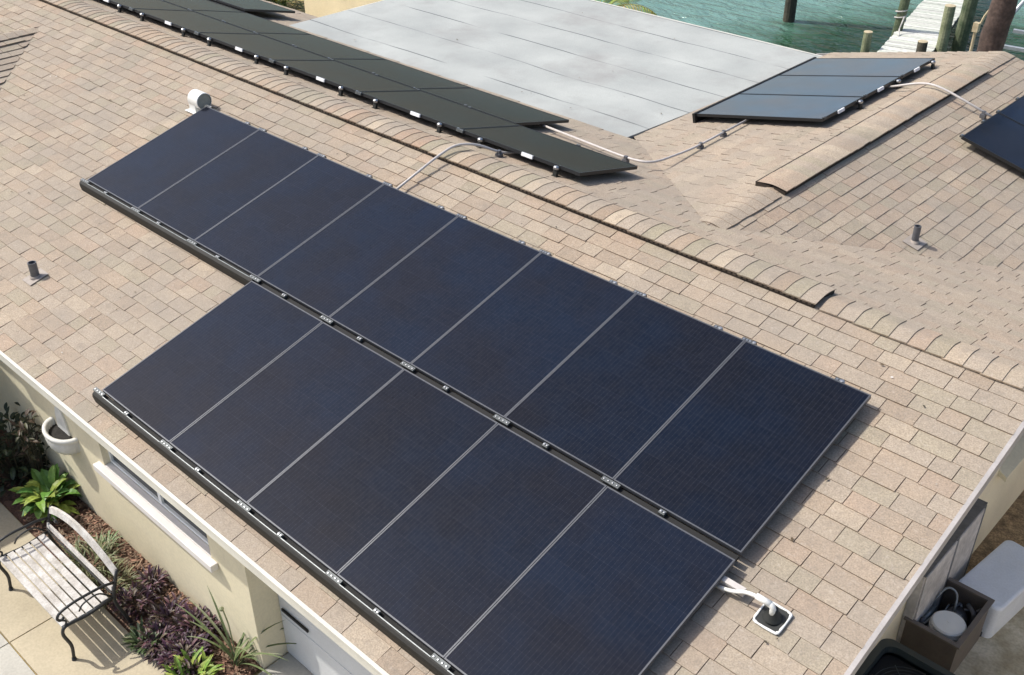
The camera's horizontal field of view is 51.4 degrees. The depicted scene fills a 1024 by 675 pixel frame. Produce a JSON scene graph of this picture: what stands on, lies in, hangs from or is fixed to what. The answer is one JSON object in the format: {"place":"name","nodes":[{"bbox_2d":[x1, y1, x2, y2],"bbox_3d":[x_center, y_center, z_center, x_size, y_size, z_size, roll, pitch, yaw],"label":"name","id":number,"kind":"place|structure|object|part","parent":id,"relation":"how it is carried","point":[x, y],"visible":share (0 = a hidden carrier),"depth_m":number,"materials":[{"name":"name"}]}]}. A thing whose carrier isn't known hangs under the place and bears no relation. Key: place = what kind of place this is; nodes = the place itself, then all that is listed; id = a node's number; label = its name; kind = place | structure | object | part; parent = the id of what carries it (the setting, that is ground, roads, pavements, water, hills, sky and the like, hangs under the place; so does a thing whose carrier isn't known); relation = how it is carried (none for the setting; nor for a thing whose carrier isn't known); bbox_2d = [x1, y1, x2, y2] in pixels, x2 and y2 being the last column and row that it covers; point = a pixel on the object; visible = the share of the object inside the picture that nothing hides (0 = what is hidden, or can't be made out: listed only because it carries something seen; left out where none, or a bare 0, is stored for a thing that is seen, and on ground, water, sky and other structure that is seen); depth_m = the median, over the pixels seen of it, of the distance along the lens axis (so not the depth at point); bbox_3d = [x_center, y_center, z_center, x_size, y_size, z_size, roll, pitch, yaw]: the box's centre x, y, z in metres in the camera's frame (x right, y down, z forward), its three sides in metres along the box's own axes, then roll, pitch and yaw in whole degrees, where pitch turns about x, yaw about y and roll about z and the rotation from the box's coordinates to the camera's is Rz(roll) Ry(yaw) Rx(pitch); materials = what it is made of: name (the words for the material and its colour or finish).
{"place":"outdoors","nodes":[
{"label":"outdoors","id":0,"kind":"place"},
{"bbox_2d":[0,634,34,674],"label":"path","id":1,"kind":"structure","parent":0,"point":[12,662],"depth_m":9.62,"materials":[{"name":"grey concrete"}]},
{"bbox_2d":[0,503,166,674],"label":"pavement","id":2,"kind":"structure","parent":0,"point":[30,628],"depth_m":9.88,"materials":[{"name":"concrete"}]},
{"bbox_2d":[0,505,133,660],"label":"bench","id":3,"kind":"object","parent":2,"relation":"on","point":[54,547],"visible":1,"depth_m":9.88,"materials":[{"name":"white wood"}]},
{"bbox_2d":[0,0,304,674],"bbox_3d":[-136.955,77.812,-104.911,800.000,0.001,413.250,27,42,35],"label":"ground","id":4,"kind":"structure","parent":0,"point":[301,9],"depth_m":26.98,"materials":[{"name":"white concrete"}]},
{"bbox_2d":[0,429,262,674],"bbox_3d":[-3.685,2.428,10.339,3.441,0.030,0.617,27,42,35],"label":"mulch","id":5,"kind":"object","parent":4,"relation":"on","point":[167,591],"visible":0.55,"depth_m":10.58,"materials":[{"name":"brown soil"}]},
{"bbox_2d":[0,402,50,496],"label":"shrub","id":6,"kind":"object","parent":5,"relation":"on","point":[12,472],"visible":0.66,"depth_m":11.54,"materials":[{"name":"green plant"}]},
{"bbox_2d":[5,409,49,479],"bbox_3d":[-5.128,1.197,11.377,0.451,1.043,0.412,27,42,35],"label":"shrub","id":7,"kind":"object","parent":5,"relation":"on","point":[25,449],"visible":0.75,"depth_m":11.32,"materials":[{"name":"purple plant"}]},
{"bbox_2d":[9,463,81,523],"bbox_3d":[-4.880,1.639,11.255,0.731,0.435,0.803,27,42,35],"label":"leafy plant","id":8,"kind":"object","parent":5,"relation":"on","point":[41,491],"visible":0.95,"depth_m":11.21,"materials":[{"name":"green plant"}]},
{"bbox_2d":[46,529,127,583],"bbox_3d":[-4.207,2.196,10.585,0.821,0.254,0.816,27,42,35],"label":"grass plant","id":9,"kind":"object","parent":5,"relation":"on","point":[99,543],"depth_m":10.67,"materials":[{"name":"green plant"}]},
{"bbox_2d":[86,529,122,551],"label":"grass plant","id":10,"kind":"object","parent":5,"relation":"on","point":[104,540],"depth_m":10.88,"materials":[{"name":"green plant"}]},
{"bbox_2d":[68,555,142,612],"bbox_3d":[-3.921,2.376,10.307,0.808,0.233,0.724,27,42,35],"label":"grass plant","id":11,"kind":"object","parent":5,"relation":"on","point":[122,576],"depth_m":10.38,"materials":[{"name":"green plant"}]},
{"bbox_2d":[108,581,160,619],"bbox_3d":[-3.578,2.487,10.122,0.485,0.247,0.482,27,42,35],"label":"purple plant","id":12,"kind":"object","parent":5,"relation":"on","point":[148,596],"visible":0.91,"depth_m":10.11,"materials":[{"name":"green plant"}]},
{"bbox_2d":[121,615,167,654],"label":"leafy plant","id":13,"kind":"object","parent":5,"relation":"on","point":[132,639],"visible":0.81,"depth_m":9.74,"materials":[{"name":"green plant"}]},
{"bbox_2d":[136,564,169,593],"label":"purple plant","id":14,"kind":"object","parent":5,"relation":"on","point":[151,576],"visible":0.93,"depth_m":10.34,"materials":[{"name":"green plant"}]},
{"bbox_2d":[136,618,181,663],"bbox_3d":[-3.210,2.755,9.724,0.453,0.216,0.459,-14,35,-20],"label":"purple plant","id":15,"kind":"object","parent":5,"relation":"on","point":[146,644],"visible":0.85,"depth_m":9.71,"materials":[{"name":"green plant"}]},
{"bbox_2d":[144,591,192,633],"bbox_3d":[-3.212,2.590,9.966,0.427,0.246,0.490,-3,33,-4],"label":"purple plant","id":16,"kind":"object","parent":5,"relation":"on","point":[164,612],"visible":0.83,"depth_m":9.99,"materials":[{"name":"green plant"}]},
{"bbox_2d":[154,627,213,674],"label":"purple plant","id":17,"kind":"object","parent":5,"relation":"on","point":[177,646],"visible":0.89,"depth_m":9.58,"materials":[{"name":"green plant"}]},
{"bbox_2d":[161,646,224,674],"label":"leafy plant","id":18,"kind":"object","parent":5,"relation":"on","point":[208,666],"visible":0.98,"depth_m":9.44,"materials":[{"name":"green plant"}]},
{"bbox_2d":[166,602,222,651],"bbox_3d":[-2.915,2.666,9.838,0.554,0.242,0.569,27,42,35],"label":"purple plant","id":19,"kind":"object","parent":5,"relation":"on","point":[201,617],"visible":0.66,"depth_m":9.85,"materials":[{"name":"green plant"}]},
{"bbox_2d":[175,586,295,674],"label":"lily plant","id":20,"kind":"object","parent":5,"relation":"on","point":[223,647],"visible":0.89,"depth_m":9.53,"materials":[{"name":"green plant"}]},
{"bbox_2d":[265,0,303,9],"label":"bush","id":21,"kind":"object","parent":4,"relation":"on","point":[282,2],"visible":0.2,"depth_m":26.65,"materials":[{"name":"green plant"}]},
{"bbox_2d":[0,0,1023,674],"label":"house","id":22,"kind":"structure","parent":4,"relation":"on","point":[784,238],"depth_m":10.33,"materials":[{"name":"beige tile"}]},
{"bbox_2d":[22,260,47,285],"bbox_3d":[-4.725,-0.655,10.520,0.170,0.195,0.205,27,42,35],"label":"vent pipe","id":23,"kind":"object","parent":22,"relation":"on","point":[35,275],"visible":1,"depth_m":10.51,"materials":[{"name":"grey metal"}]},
{"bbox_2d":[42,406,79,454],"bbox_3d":[-4.616,0.932,10.741,0.560,0.510,0.202,27,42,35],"label":"wall planter","id":24,"kind":"object","parent":22,"relation":"attached to","point":[59,438],"visible":0.98,"depth_m":10.74,"materials":[{"name":"ceramic"}]},
{"bbox_2d":[103,0,190,12],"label":"solar panel","id":25,"kind":"object","parent":22,"relation":"on","point":[149,4],"visible":0.96,"depth_m":15.93,"materials":[{"name":"black"}]},
{"bbox_2d":[93,451,218,572],"bbox_3d":[-3.295,1.115,9.578,2.040,1.249,0.190,27,42,35],"label":"window","id":26,"kind":"structure","parent":22,"relation":"in","point":[185,537],"depth_m":9.83,"materials":[{"name":"white"}]},
{"bbox_2d":[79,181,254,284],"bbox_3d":[-3.517,-1.080,10.687,3.165,0.116,0.084,27,42,35],"label":"array skirt","id":27,"kind":"object","parent":22,"relation":"attached to","point":[208,257],"visible":0.91,"depth_m":10.56,"materials":[{"name":"metal"}]},
{"bbox_2d":[80,104,259,208],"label":"solar panel","id":28,"kind":"object","parent":22,"relation":"on","point":[158,165],"visible":1,"depth_m":11.60,"materials":[{"name":"black"}]},
{"bbox_2d":[129,7,256,36],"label":"solar panel","id":29,"kind":"object","parent":22,"relation":"on","point":[190,21],"visible":0.98,"depth_m":15.20,"materials":[{"name":"black"}]},
{"bbox_2d":[185,89,211,113],"bbox_3d":[-3.659,-2.763,12.450,0.270,0.250,0.260,27,42,35],"label":"roof vent","id":30,"kind":"object","parent":22,"relation":"on","point":[197,99],"visible":0.81,"depth_m":12.38,"materials":[{"name":"white plastic"}]},
{"bbox_2d":[164,0,242,11],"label":"solar panel","id":31,"kind":"object","parent":22,"relation":"on","point":[207,5],"visible":0.76,"depth_m":16.81,"materials":[{"name":"black"}]},
{"bbox_2d":[130,128,317,240],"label":"solar panel","id":32,"kind":"object","parent":22,"relation":"on","point":[196,204],"visible":1,"depth_m":11.00,"materials":[{"name":"black"}]},
{"bbox_2d":[188,9,308,33],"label":"solar panel","id":33,"kind":"object","parent":22,"relation":"on","point":[249,22],"visible":0.93,"depth_m":16.03,"materials":[{"name":"black"}]},
{"bbox_2d":[213,0,294,12],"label":"solar panel","id":34,"kind":"object","parent":22,"relation":"on","point":[254,5],"visible":1,"depth_m":17.55,"materials":[{"name":"black"}]},
{"bbox_2d":[194,31,331,63],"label":"solar panel","id":35,"kind":"object","parent":22,"relation":"on","point":[257,46],"visible":0.98,"depth_m":14.23,"materials":[{"name":"black"}]},
{"bbox_2d":[92,391,460,674],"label":"array skirt","id":36,"kind":"object","parent":22,"relation":"attached to","point":[403,639],"visible":0.97,"depth_m":7.47,"materials":[{"name":"metal"}]},
{"bbox_2d":[186,153,384,277],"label":"solar panel","id":37,"kind":"object","parent":22,"relation":"on","point":[267,229],"visible":1,"depth_m":10.40,"materials":[{"name":"black"}]},
{"bbox_2d":[253,31,383,58],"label":"solar panel","id":38,"kind":"object","parent":22,"relation":"on","point":[320,46],"visible":0.94,"depth_m":15.06,"materials":[{"name":"black"}]},
{"bbox_2d":[278,595,372,674],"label":"garage door","id":39,"kind":"structure","parent":22,"relation":"in","point":[313,648],"depth_m":9.19,"materials":[{"name":"white paint"}]},
{"bbox_2d":[269,59,419,95],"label":"solar panel","id":40,"kind":"object","parent":22,"relation":"on","point":[341,76],"visible":0.99,"depth_m":13.25,"materials":[{"name":"black"}]},
{"bbox_2d":[248,181,457,317],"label":"solar panel","id":41,"kind":"object","parent":22,"relation":"on","point":[334,266],"visible":1,"depth_m":9.80,"materials":[{"name":"black"}]},
{"bbox_2d":[235,369,497,576],"bbox_3d":[-1.062,0.931,7.871,1.110,0.046,1.674,27,56,35],"label":"solar panel","id":42,"kind":"object","parent":22,"relation":"on","point":[343,494],"visible":1,"depth_m":7.82,"materials":[{"name":"black"}]},
{"bbox_2d":[328,57,470,88],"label":"solar panel","id":43,"kind":"object","parent":22,"relation":"on","point":[401,73],"visible":0.93,"depth_m":14.08,"materials":[{"name":"black"}]},
{"bbox_2d":[319,213,540,364],"bbox_3d":[-0.689,-0.460,9.256,1.110,0.047,1.704,27,56,35],"label":"solar panel","id":44,"kind":"object","parent":22,"relation":"on","point":[409,309],"visible":1,"depth_m":9.20,"materials":[{"name":"black"}]},
{"bbox_2d":[355,90,519,132],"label":"solar panel","id":45,"kind":"object","parent":22,"relation":"on","point":[440,111],"visible":0.99,"depth_m":12.27,"materials":[{"name":"black"}]},
{"bbox_2d":[396,143,517,189],"bbox_3d":[-0.573,-1.796,10.829,1.728,0.296,0.146,-22,39,-30],"label":"conduit","id":46,"kind":"object","parent":22,"relation":"attached to","point":[499,153],"visible":0.92,"depth_m":10.81,"materials":[{"name":"grey metal"}]},
{"bbox_2d":[325,423,606,660],"bbox_3d":[-0.304,1.317,7.273,1.110,0.047,1.674,27,56,35],"label":"solar panel","id":47,"kind":"object","parent":22,"relation":"on","point":[444,563],"visible":1,"depth_m":7.22,"materials":[{"name":"black"}]},
{"bbox_2d":[413,87,568,125],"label":"solar panel","id":48,"kind":"object","parent":22,"relation":"on","point":[500,107],"visible":0.92,"depth_m":13.07,"materials":[{"name":"grey"}]},
{"bbox_2d":[255,282,738,561],"bbox_3d":[-0.454,0.452,8.268,5.180,0.033,0.045,27,42,35],"label":"trim strip","id":49,"kind":"object","parent":22,"relation":"attached to","point":[591,473],"depth_m":7.80,"materials":[{"name":"black metal"}]},
{"bbox_2d":[400,249,635,417],"bbox_3d":[0.069,-0.076,8.656,1.110,0.047,1.704,27,56,35],"label":"solar panel","id":50,"kind":"object","parent":22,"relation":"on","point":[508,346],"visible":1,"depth_m":8.60,"materials":[{"name":"black"}]},
{"bbox_2d":[456,126,637,176],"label":"solar panel","id":51,"kind":"object","parent":22,"relation":"on","point":[557,154],"visible":0.97,"depth_m":11.27,"materials":[{"name":"grey"}]},
{"bbox_2d":[430,486,734,674],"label":"solar panel","id":52,"kind":"object","parent":22,"relation":"on","point":[610,581],"visible":1,"depth_m":6.69,"materials":[{"name":"black"}]},
{"bbox_2d":[493,290,744,479],"bbox_3d":[0.827,0.308,8.056,1.110,0.047,1.704,27,56,35],"label":"solar panel","id":53,"kind":"object","parent":22,"relation":"on","point":[617,390],"visible":1,"depth_m":8.00,"materials":[{"name":"black"}]},
{"bbox_2d":[539,119,749,162],"bbox_3d":[1.658,-2.246,12.309,1.389,0.167,2.641,81,83,57],"label":"conduit","id":54,"kind":"object","parent":22,"relation":"attached to","point":[700,145],"visible":0.95,"depth_m":12.20,"materials":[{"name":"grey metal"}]},
{"bbox_2d":[717,576,745,596],"bbox_3d":[-0.462,0.625,8.147,5.255,0.093,0.094,27,42,35],"label":"mounting rail","id":55,"kind":"object","parent":22,"relation":"attached to","point":[725,581],"visible":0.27,"depth_m":6.66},
{"bbox_2d":[93,281,322,443],"bbox_3d":[-2.579,0.160,9.068,1.110,0.046,1.674,27,56,35],"label":"solar panel","id":56,"kind":"object","parent":55,"relation":"on","point":[179,383],"visible":1,"depth_m":9.02,"materials":[{"name":"black"}]},
{"bbox_2d":[160,322,403,505],"bbox_3d":[-1.820,0.547,8.471,1.110,0.046,1.674,27,56,35],"label":"solar panel","id":57,"kind":"object","parent":55,"relation":"attached to","point":[251,438],"visible":1,"depth_m":8.42,"materials":[{"name":"black"}]},
{"bbox_2d":[601,337,870,555],"bbox_3d":[1.585,0.693,7.458,1.110,0.047,1.704,27,56,35],"label":"solar panel","id":58,"kind":"object","parent":22,"relation":"on","point":[732,452],"visible":1,"depth_m":7.39,"materials":[{"name":"black"}]},
{"bbox_2d":[715,584,792,634],"bbox_3d":[1.480,1.611,6.572,0.496,0.157,0.185,27,42,35],"label":"pipe boot","id":59,"kind":"object","parent":22,"relation":"on","point":[772,617],"visible":0.96,"depth_m":6.48,"materials":[{"name":"white plastic"}]},
{"bbox_2d":[692,57,815,122],"bbox_3d":[3.313,-3.352,14.307,0.062,0.129,3.000,27,42,35],"label":"array skirt","id":60,"kind":"object","parent":22,"relation":"attached to","point":[696,119],"visible":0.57,"depth_m":13.92,"materials":[{"name":"black metal"}]},
{"bbox_2d":[696,94,862,121],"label":"solar panel","id":61,"kind":"object","parent":22,"relation":"on","point":[790,107],"visible":1,"depth_m":12.97,"materials":[{"name":"grey"}]},
{"bbox_2d":[739,75,900,98],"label":"solar panel","id":62,"kind":"object","parent":22,"relation":"on","point":[864,87],"visible":0.98,"depth_m":13.60,"materials":[{"name":"black"}]},
{"bbox_2d":[780,58,935,78],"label":"solar panel","id":63,"kind":"object","parent":22,"relation":"on","point":[902,67],"visible":0.99,"depth_m":14.20,"materials":[{"name":"black"}]},
{"bbox_2d":[903,224,926,249],"bbox_3d":[3.906,-0.985,10.289,0.166,0.205,0.210,27,42,35],"label":"vent pipe","id":64,"kind":"object","parent":22,"relation":"on","point":[914,241],"visible":1,"depth_m":10.28,"materials":[{"name":"grey metal"}]},
{"bbox_2d":[885,82,991,119],"bbox_3d":[5.163,-2.890,12.807,1.439,0.264,0.064,27,42,35],"label":"conduit","id":65,"kind":"object","parent":22,"relation":"attached to","point":[984,114],"visible":0.98,"depth_m":12.68,"materials":[{"name":"grey metal"}]},
{"bbox_2d":[959,113,1023,172],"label":"solar panel","id":66,"kind":"object","parent":22,"relation":"on","point":[999,136],"visible":1,"depth_m":11.98,"materials":[{"name":"grey"}]},
{"bbox_2d":[995,95,1023,125],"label":"solar panel","id":67,"kind":"object","parent":22,"relation":"on","point":[1014,111],"visible":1,"depth_m":12.59,"materials":[{"name":"black"}]},
{"bbox_2d":[998,433,1023,481],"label":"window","id":68,"kind":"structure","parent":22,"relation":"in","point":[1015,457],"depth_m":10.31,"materials":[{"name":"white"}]},
{"bbox_2d":[976,0,1017,51],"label":"palm tree","id":69,"kind":"object","parent":4,"relation":"on","point":[996,26],"visible":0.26,"depth_m":16.40,"materials":[{"name":"brown plant"}]},
{"bbox_2d":[258,653,313,674],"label":"driveway","id":70,"kind":"structure","parent":0,"point":[291,665],"depth_m":9.55,"materials":[{"name":"grey concrete"}]},
{"bbox_2d":[595,0,657,15],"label":"palm tree","id":71,"kind":"object","parent":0,"point":[647,10],"visible":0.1,"depth_m":19.52,"materials":[{"name":"green plant"}]},
{"bbox_2d":[597,0,1023,60],"bbox_3d":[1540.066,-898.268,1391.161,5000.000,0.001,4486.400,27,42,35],"label":"water","id":72,"kind":"structure","parent":0,"point":[824,26],"depth_m":29.92,"materials":[{"name":"teal liquid"}]},
{"bbox_2d":[783,0,796,22],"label":"piling","id":73,"kind":"object","parent":72,"relation":"in","point":[789,11],"visible":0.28,"depth_m":29.59,"materials":[{"name":"wood"}]},
{"bbox_2d":[860,30,872,51],"bbox_3d":[8.277,-6.050,25.393,0.217,2.517,0.223,27,42,35],"label":"piling","id":74,"kind":"object","parent":72,"relation":"in","point":[866,41],"visible":0.28,"depth_m":24.77,"materials":[{"name":"wood"}]},
{"bbox_2d":[891,0,909,36],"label":"piling","id":75,"kind":"object","parent":72,"relation":"in","point":[903,5],"visible":0.27,"depth_m":25.77,"materials":[{"name":"green wood"}]},
{"bbox_2d":[894,10,906,35],"bbox_3d":[9.438,-7.643,25.743,0.290,0.532,0.700,1,33,2],"label":"rope","id":76,"kind":"object","parent":75,"relation":"attached to","point":[903,17],"visible":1,"depth_m":25.71,"materials":[{"name":"white fabric"}]},
{"bbox_2d":[877,0,963,51],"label":"dock","id":77,"kind":"object","parent":75,"relation":"attached to","point":[923,20],"visible":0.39,"depth_m":26.20,"materials":[{"name":"grey wood"}]},
{"bbox_2d":[916,40,927,51],"bbox_3d":[9.357,-5.708,24.897,0.238,2.477,0.244,27,42,35],"label":"piling","id":78,"kind":"object","parent":72,"relation":"in","point":[922,45],"visible":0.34,"depth_m":24.21,"materials":[{"name":"brown wood"}]},
{"bbox_2d":[935,4,955,51],"bbox_3d":[10.045,-6.298,25.214,0.258,3.117,0.265,27,42,35],"label":"piling","id":79,"kind":"object","parent":72,"relation":"in","point":[945,28],"visible":0.49,"depth_m":24.57,"materials":[{"name":"wood"}]},
{"bbox_2d":[951,0,977,51],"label":"piling","id":80,"kind":"object","parent":72,"relation":"in","point":[964,24],"visible":0.43,"depth_m":25.99,"materials":[{"name":"green wood"}]},
{"bbox_2d":[969,9,988,50],"bbox_3d":[8.381,-4.146,19.967,0.227,4.028,0.100,27,42,35],"label":"bracket","id":81,"kind":"object","parent":72,"relation":"in","point":[976,27],"visible":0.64,"depth_m":19.08,"materials":[{"name":"beige wood"}]},
{"bbox_2d":[1003,0,1023,51],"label":"boat lift","id":82,"kind":"object","parent":72,"relation":"in","point":[1017,31],"visible":0.04,"depth_m":23.81,"materials":[{"name":"metal"}]},
{"bbox_2d":[954,573,1023,674],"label":"side path","id":83,"kind":"structure","parent":0,"point":[1000,651],"depth_m":9.67,"materials":[{"name":"concrete"}]},
{"bbox_2d":[855,638,954,674],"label":"trash bin","id":84,"kind":"object","parent":83,"relation":"on","point":[886,656],"visible":0.99,"depth_m":8.72,"materials":[{"name":"black plastic"}]},
{"bbox_2d":[896,498,987,642],"bbox_3d":[3.912,2.202,9.735,0.110,1.065,1.270,27,42,35],"label":"utility cabinet","id":85,"kind":"object","parent":83,"relation":"on","point":[952,559],"visible":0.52,"depth_m":9.53,"materials":[{"name":"grey metal"}]},
{"bbox_3d":[3.747,2.332,9.530,0.011,0.970,0.610,27,42,35],"label":"door","id":86,"kind":"part","parent":85,"relation":"part of","materials":[{"name":"grey metal"}]},
{"bbox_3d":[4.173,2.084,9.910,0.011,0.970,0.535,27,42,35],"label":"door","id":87,"kind":"part","parent":85,"relation":"part of","materials":[{"name":"grey metal"}]},
{"bbox_2d":[900,577,994,672],"bbox_3d":[3.889,2.611,9.586,0.503,0.535,0.750,27,42,35],"label":"equipment box","id":88,"kind":"object","parent":83,"relation":"on","point":[947,637],"visible":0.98,"depth_m":9.41,"materials":[{"name":"brown plastic"}]},
{"bbox_2d":[959,540,1023,637],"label":"storage chest","id":89,"kind":"object","parent":83,"relation":"on","point":[997,574],"visible":0.72,"depth_m":9.86,"materials":[{"name":"white plastic"}]},
{"bbox_2d":[966,490,1023,572],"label":"mulch ground","id":90,"kind":"structure","parent":0,"point":[1009,525],"depth_m":11.00,"materials":[{"name":"brown soil"}]}
]}

